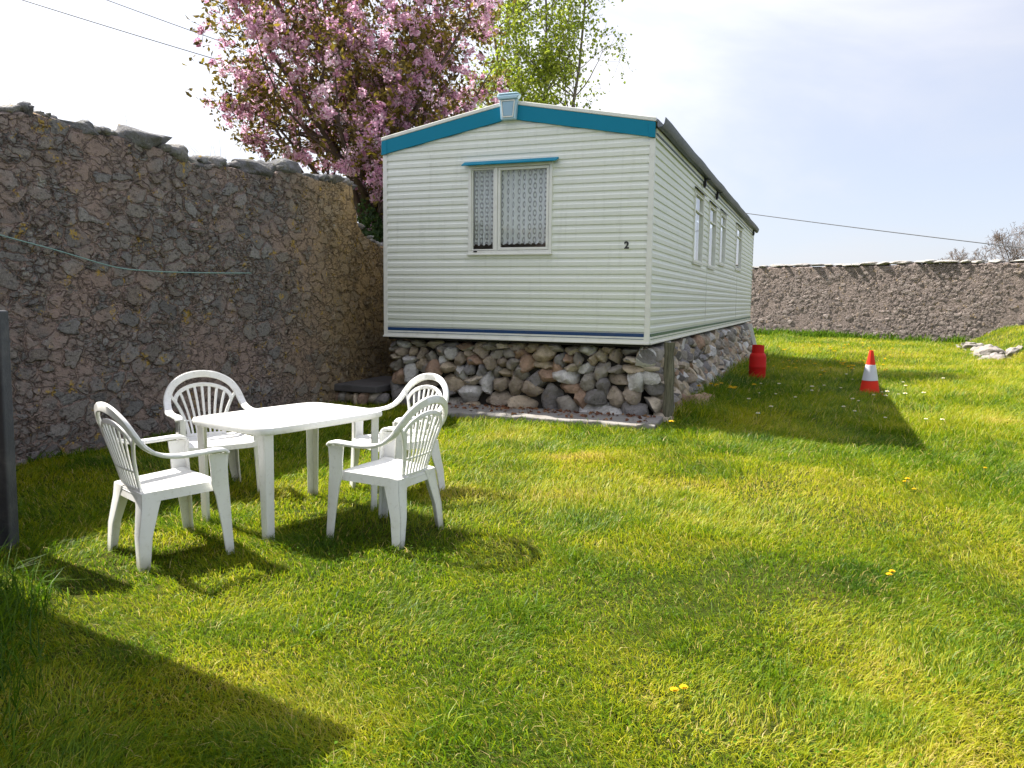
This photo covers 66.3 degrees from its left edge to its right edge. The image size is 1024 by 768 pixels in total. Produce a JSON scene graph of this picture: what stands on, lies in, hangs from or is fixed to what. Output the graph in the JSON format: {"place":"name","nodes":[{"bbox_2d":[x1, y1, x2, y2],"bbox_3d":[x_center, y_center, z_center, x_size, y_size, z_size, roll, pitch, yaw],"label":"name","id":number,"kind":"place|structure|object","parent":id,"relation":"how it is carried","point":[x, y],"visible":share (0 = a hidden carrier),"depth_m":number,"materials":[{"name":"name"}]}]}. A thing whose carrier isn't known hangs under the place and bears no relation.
{"place":"outdoors","nodes":[
{"label":"outdoors","id":0,"kind":"place"},
{"bbox_2d":[22,0,298,83],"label":"overhead cable","id":1,"kind":"object","parent":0,"point":[127,32],"visible":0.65,"depth_m":19.20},
{"bbox_2d":[107,0,297,68],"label":"overhead cable","id":2,"kind":"object","parent":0,"point":[173,24],"visible":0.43,"depth_m":20.13,"materials":[{"name":"black rubber"}]},
{"bbox_2d":[0,324,1023,767],"bbox_3d":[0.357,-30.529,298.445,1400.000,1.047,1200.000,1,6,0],"label":"ground","id":3,"kind":"structure","parent":0,"point":[770,595],"depth_m":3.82,"materials":[{"name":"green plant"}]},
{"bbox_2d":[0,310,19,552],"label":"slate gatepost","id":4,"kind":"object","parent":3,"relation":"on","point":[9,523],"visible":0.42,"depth_m":4.56,"materials":[{"name":"grey stone"}]},
{"bbox_2d":[0,530,93,767],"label":"long grass","id":5,"kind":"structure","parent":3,"relation":"on","point":[16,591],"depth_m":3.38,"materials":[{"name":"green plant"}]},
{"bbox_2d":[94,402,234,572],"bbox_3d":[-2.050,0.539,4.576,0.652,0.923,0.614,7,9,44],"label":"garden chair","id":6,"kind":"object","parent":3,"relation":"on","point":[179,479],"visible":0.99,"depth_m":4.49,"materials":[{"name":"white plastic"}]},
{"bbox_2d":[16,400,349,470],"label":"weeds","id":7,"kind":"object","parent":3,"relation":"on","point":[60,453],"visible":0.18,"depth_m":7.18,"materials":[{"name":"green plant"}]},
{"bbox_2d":[0,84,409,465],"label":"rubble wall","id":8,"kind":"structure","parent":3,"relation":"on","point":[296,316],"depth_m":8.28,"materials":[{"name":"stone"}]},
{"bbox_2d":[0,234,250,273],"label":"hanging rope","id":9,"kind":"object","parent":8,"relation":"attached to","point":[119,267],"visible":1,"depth_m":7.67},
{"bbox_2d":[163,370,259,492],"bbox_3d":[-2.319,0.377,6.055,0.652,0.923,0.614,-3,7,-34],"label":"garden chair","id":10,"kind":"object","parent":3,"relation":"on","point":[233,443],"visible":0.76,"depth_m":6.15,"materials":[{"name":"white plastic"}]},
{"bbox_2d":[192,402,381,541],"bbox_3d":[-1.502,0.561,5.356,0.801,0.722,1.092,5,7,34],"label":"garden table","id":11,"kind":"object","parent":3,"relation":"on","point":[265,424],"visible":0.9,"depth_m":5.13,"materials":[{"name":"white plastic"}]},
{"bbox_2d":[182,0,522,235],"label":"cherry tree","id":12,"kind":"object","parent":3,"relation":"on","point":[373,101],"visible":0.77,"depth_m":13.26,"materials":[{"name":"pink plant"}]},
{"bbox_2d":[334,376,391,404],"bbox_3d":[-1.998,0.123,11.850,0.935,0.352,1.447,3,7,21],"label":"stone step","id":13,"kind":"object","parent":3,"relation":"on","point":[367,390],"visible":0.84,"depth_m":11.25,"materials":[{"name":"grey stone"}]},
{"bbox_2d":[356,198,382,241],"bbox_3d":[-2.404,-1.656,14.003,1.675,3.283,1.423,1,6,0],"label":"evergreen shrub","id":14,"kind":"object","parent":3,"relation":"on","point":[376,233],"visible":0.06,"depth_m":13.69,"materials":[{"name":"green plant"}]},
{"bbox_2d":[326,395,447,549],"bbox_3d":[-0.760,0.513,4.999,0.614,0.923,0.652,4,7,25],"label":"garden chair","id":15,"kind":"object","parent":3,"relation":"on","point":[390,475],"visible":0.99,"depth_m":4.85,"materials":[{"name":"white plastic"}]},
{"bbox_2d":[349,373,448,491],"bbox_3d":[-0.861,0.392,6.162,0.652,0.923,0.614,7,9,44],"label":"garden chair","id":16,"kind":"object","parent":3,"relation":"on","point":[358,436],"visible":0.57,"depth_m":6.18,"materials":[{"name":"white plastic"}]},
{"bbox_2d":[0,404,1023,767],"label":"clover","id":17,"kind":"object","parent":3,"relation":"on","point":[636,610],"visible":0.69,"depth_m":3.37,"materials":[{"name":"green plant"}]},
{"bbox_2d":[419,403,662,430],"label":"concrete slab","id":18,"kind":"structure","parent":3,"relation":"on","point":[551,417],"depth_m":9.76,"materials":[{"name":"grey concrete"}]},
{"bbox_2d":[435,402,655,422],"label":"fallen leaves","id":19,"kind":"object","parent":18,"relation":"on","point":[571,415],"visible":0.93,"depth_m":10.06,"materials":[{"name":"brown plant"}]},
{"bbox_2d":[458,0,632,114],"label":"young leaf tree","id":20,"kind":"object","parent":3,"relation":"on","point":[564,70],"visible":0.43,"depth_m":19.78,"materials":[{"name":"green plant"}]},
{"bbox_2d":[437,413,669,435],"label":"weeds","id":21,"kind":"object","parent":3,"relation":"on","point":[531,423],"visible":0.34,"depth_m":9.36,"materials":[{"name":"green plant"}]},
{"bbox_2d":[389,322,752,421],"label":"stone plinth","id":22,"kind":"structure","parent":3,"relation":"on","point":[605,379],"depth_m":10.55,"materials":[{"name":"grey stone"}]},
{"bbox_2d":[381,92,758,348],"bbox_3d":[2.728,-2.763,17.047,3.905,3.305,15.005,3,7,21],"label":"static caravan","id":23,"kind":"object","parent":22,"relation":"on","point":[509,218],"visible":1,"depth_m":10.30,"materials":[{"name":"beige metal"}]},
{"bbox_2d":[467,161,552,255],"bbox_3d":[-0.018,-2.269,10.227,1.192,1.168,0.148,3,7,21],"label":"window","id":24,"kind":"structure","parent":23,"relation":"in","point":[497,169],"depth_m":10.24,"materials":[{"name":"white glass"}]},
{"bbox_2d":[691,186,706,265],"bbox_3d":[3.048,-2.587,12.993,0.181,1.222,1.030,3,7,21],"label":"window","id":25,"kind":"structure","parent":23,"relation":"in","point":[699,198],"depth_m":13.08,"materials":[{"name":"clear glass"}]},
{"bbox_2d":[706,201,718,269],"bbox_3d":[3.684,-2.746,14.605,0.181,1.212,1.010,3,7,21],"label":"window","id":26,"kind":"structure","parent":23,"relation":"in","point":[712,227],"depth_m":14.71,"materials":[{"name":"clear glass"}]},
{"bbox_2d":[718,209,728,266],"bbox_3d":[4.278,-2.978,16.096,0.181,1.112,0.990,3,7,21],"label":"window","id":27,"kind":"structure","parent":23,"relation":"in","point":[723,216],"depth_m":16.22,"materials":[{"name":"clear glass"}]},
{"bbox_2d":[734,223,743,271],"bbox_3d":[5.499,-3.323,19.181,0.181,1.112,1.360,3,7,21],"label":"window","id":28,"kind":"structure","parent":23,"relation":"in","point":[738,253],"depth_m":19.31,"materials":[{"name":"clear glass"}]},
{"bbox_2d":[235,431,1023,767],"bbox_3d":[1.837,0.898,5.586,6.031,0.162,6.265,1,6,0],"label":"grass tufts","id":29,"kind":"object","parent":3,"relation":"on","point":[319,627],"visible":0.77,"depth_m":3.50,"materials":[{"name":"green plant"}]},
{"bbox_2d":[662,342,674,416],"bbox_3d":[1.962,0.030,9.838,0.152,1.102,0.140,2,6,16],"label":"timber post","id":30,"kind":"object","parent":3,"relation":"on","point":[669,379],"visible":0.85,"depth_m":9.78,"materials":[{"name":"brown wood"}]},
{"bbox_2d":[670,686,678,704],"bbox_3d":[0.606,1.186,2.942,0.036,0.106,0.036,-4,8,-38],"label":"dandelion","id":31,"kind":"object","parent":3,"relation":"on","point":[675,688],"visible":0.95,"depth_m":2.94,"materials":[{"name":"yellow plant"}]},
{"bbox_2d":[679,684,687,703],"bbox_3d":[0.646,1.185,2.962,0.036,0.106,0.036,6,8,42],"label":"dandelion","id":32,"kind":"object","parent":3,"relation":"on","point":[683,687],"visible":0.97,"depth_m":2.96,"materials":[{"name":"yellow plant"}]},
{"bbox_2d":[681,394,709,404],"bbox_3d":[2.649,0.304,11.013,0.485,0.341,0.338,-2,7,-26],"label":"boulder","id":33,"kind":"object","parent":3,"relation":"on","point":[690,397],"visible":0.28,"depth_m":10.95,"materials":[{"name":"stone"}]},
{"bbox_2d":[673,367,748,421],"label":"weeds","id":34,"kind":"object","parent":3,"relation":"on","point":[679,416],"visible":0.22,"depth_m":10.24,"materials":[{"name":"green plant"}]},
{"bbox_2d":[748,324,756,344],"bbox_3d":[6.974,-1.180,22.564,0.100,1.120,0.022,-13,1,22],"label":"white board","id":35,"kind":"object","parent":3,"relation":"on","point":[752,334],"visible":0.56,"depth_m":22.55,"materials":[{"name":"white wood"}]},
{"bbox_2d":[749,345,765,380],"bbox_3d":[4.785,-0.412,15.287,0.331,0.700,0.331,-2,7,-23],"label":"gas cylinder","id":36,"kind":"object","parent":3,"relation":"on","point":[757,360],"visible":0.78,"depth_m":15.16,"materials":[{"name":"red paint"}]},
{"bbox_2d":[753,326,969,343],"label":"weeds","id":37,"kind":"object","parent":3,"relation":"on","point":[827,334],"visible":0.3,"depth_m":33.71,"materials":[{"name":"green plant"}]},
{"bbox_2d":[859,350,882,394],"bbox_3d":[5.963,-0.181,13.055,0.360,0.758,0.360,-3,8,-14],"label":"traffic cone","id":38,"kind":"object","parent":3,"relation":"on","point":[870,378],"visible":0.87,"depth_m":12.97,"materials":[{"name":"orange plastic"}]},
{"bbox_2d":[747,259,1023,342],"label":"back wall","id":39,"kind":"structure","parent":3,"relation":"on","point":[950,298],"depth_m":32.79,"materials":[{"name":"grey stone"}]},
{"bbox_2d":[938,247,984,263],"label":"bare bush","id":40,"kind":"object","parent":3,"relation":"on","point":[958,258],"visible":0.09,"depth_m":45.64,"materials":[{"name":"brown plant"}]},
{"bbox_2d":[962,344,983,348],"bbox_3d":[15.776,-1.213,26.744,0.722,0.325,0.535,-1,6,-12],"label":"rubble stone","id":41,"kind":"object","parent":3,"relation":"on","point":[965,346],"visible":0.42,"depth_m":26.57,"materials":[{"name":"grey stone"}]},
{"bbox_2d":[973,344,994,353],"bbox_3d":[14.488,-0.980,23.942,0.519,0.501,0.956,1,6,0],"label":"rubble stone","id":42,"kind":"object","parent":3,"relation":"on","point":[978,349],"visible":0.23,"depth_m":23.94,"materials":[{"name":"grey stone"}]},
{"bbox_2d":[979,347,1005,354],"bbox_3d":[14.125,-0.854,23.050,0.667,0.460,0.538,1,6,0],"label":"rubble stone","id":43,"kind":"object","parent":3,"relation":"on","point":[988,351],"visible":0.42,"depth_m":22.95,"materials":[{"name":"grey stone"}]},
{"bbox_2d":[981,354,1009,359],"bbox_3d":[13.525,-0.696,21.973,0.592,0.289,0.744,-3,7,-29],"label":"rubble stone","id":44,"kind":"object","parent":3,"relation":"on","point":[994,356],"visible":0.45,"depth_m":21.81,"materials":[{"name":"grey stone"}]},
{"bbox_2d":[972,221,1023,262],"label":"bare tree","id":45,"kind":"object","parent":3,"relation":"on","point":[999,238],"visible":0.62,"depth_m":45.87,"materials":[{"name":"brown plant"}]},
{"bbox_2d":[1006,347,1020,356],"bbox_3d":[14.347,-0.905,22.509,0.557,0.296,0.325,-4,8,-38],"label":"rubble stone","id":46,"kind":"object","parent":3,"relation":"on","point":[1010,351],"visible":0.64,"depth_m":22.40,"materials":[{"name":"grey stone"}]},
{"bbox_2d":[0,0,1023,266],"label":"sky","id":47,"kind":"structure","parent":0,"point":[900,116],"materials":[{"name":"white"}]},
{"bbox_2d":[746,213,1022,247],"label":"overhead cable","id":48,"kind":"object","parent":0,"point":[888,231],"visible":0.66,"depth_m":30.22,"materials":[{"name":"black rubber"}]}
]}

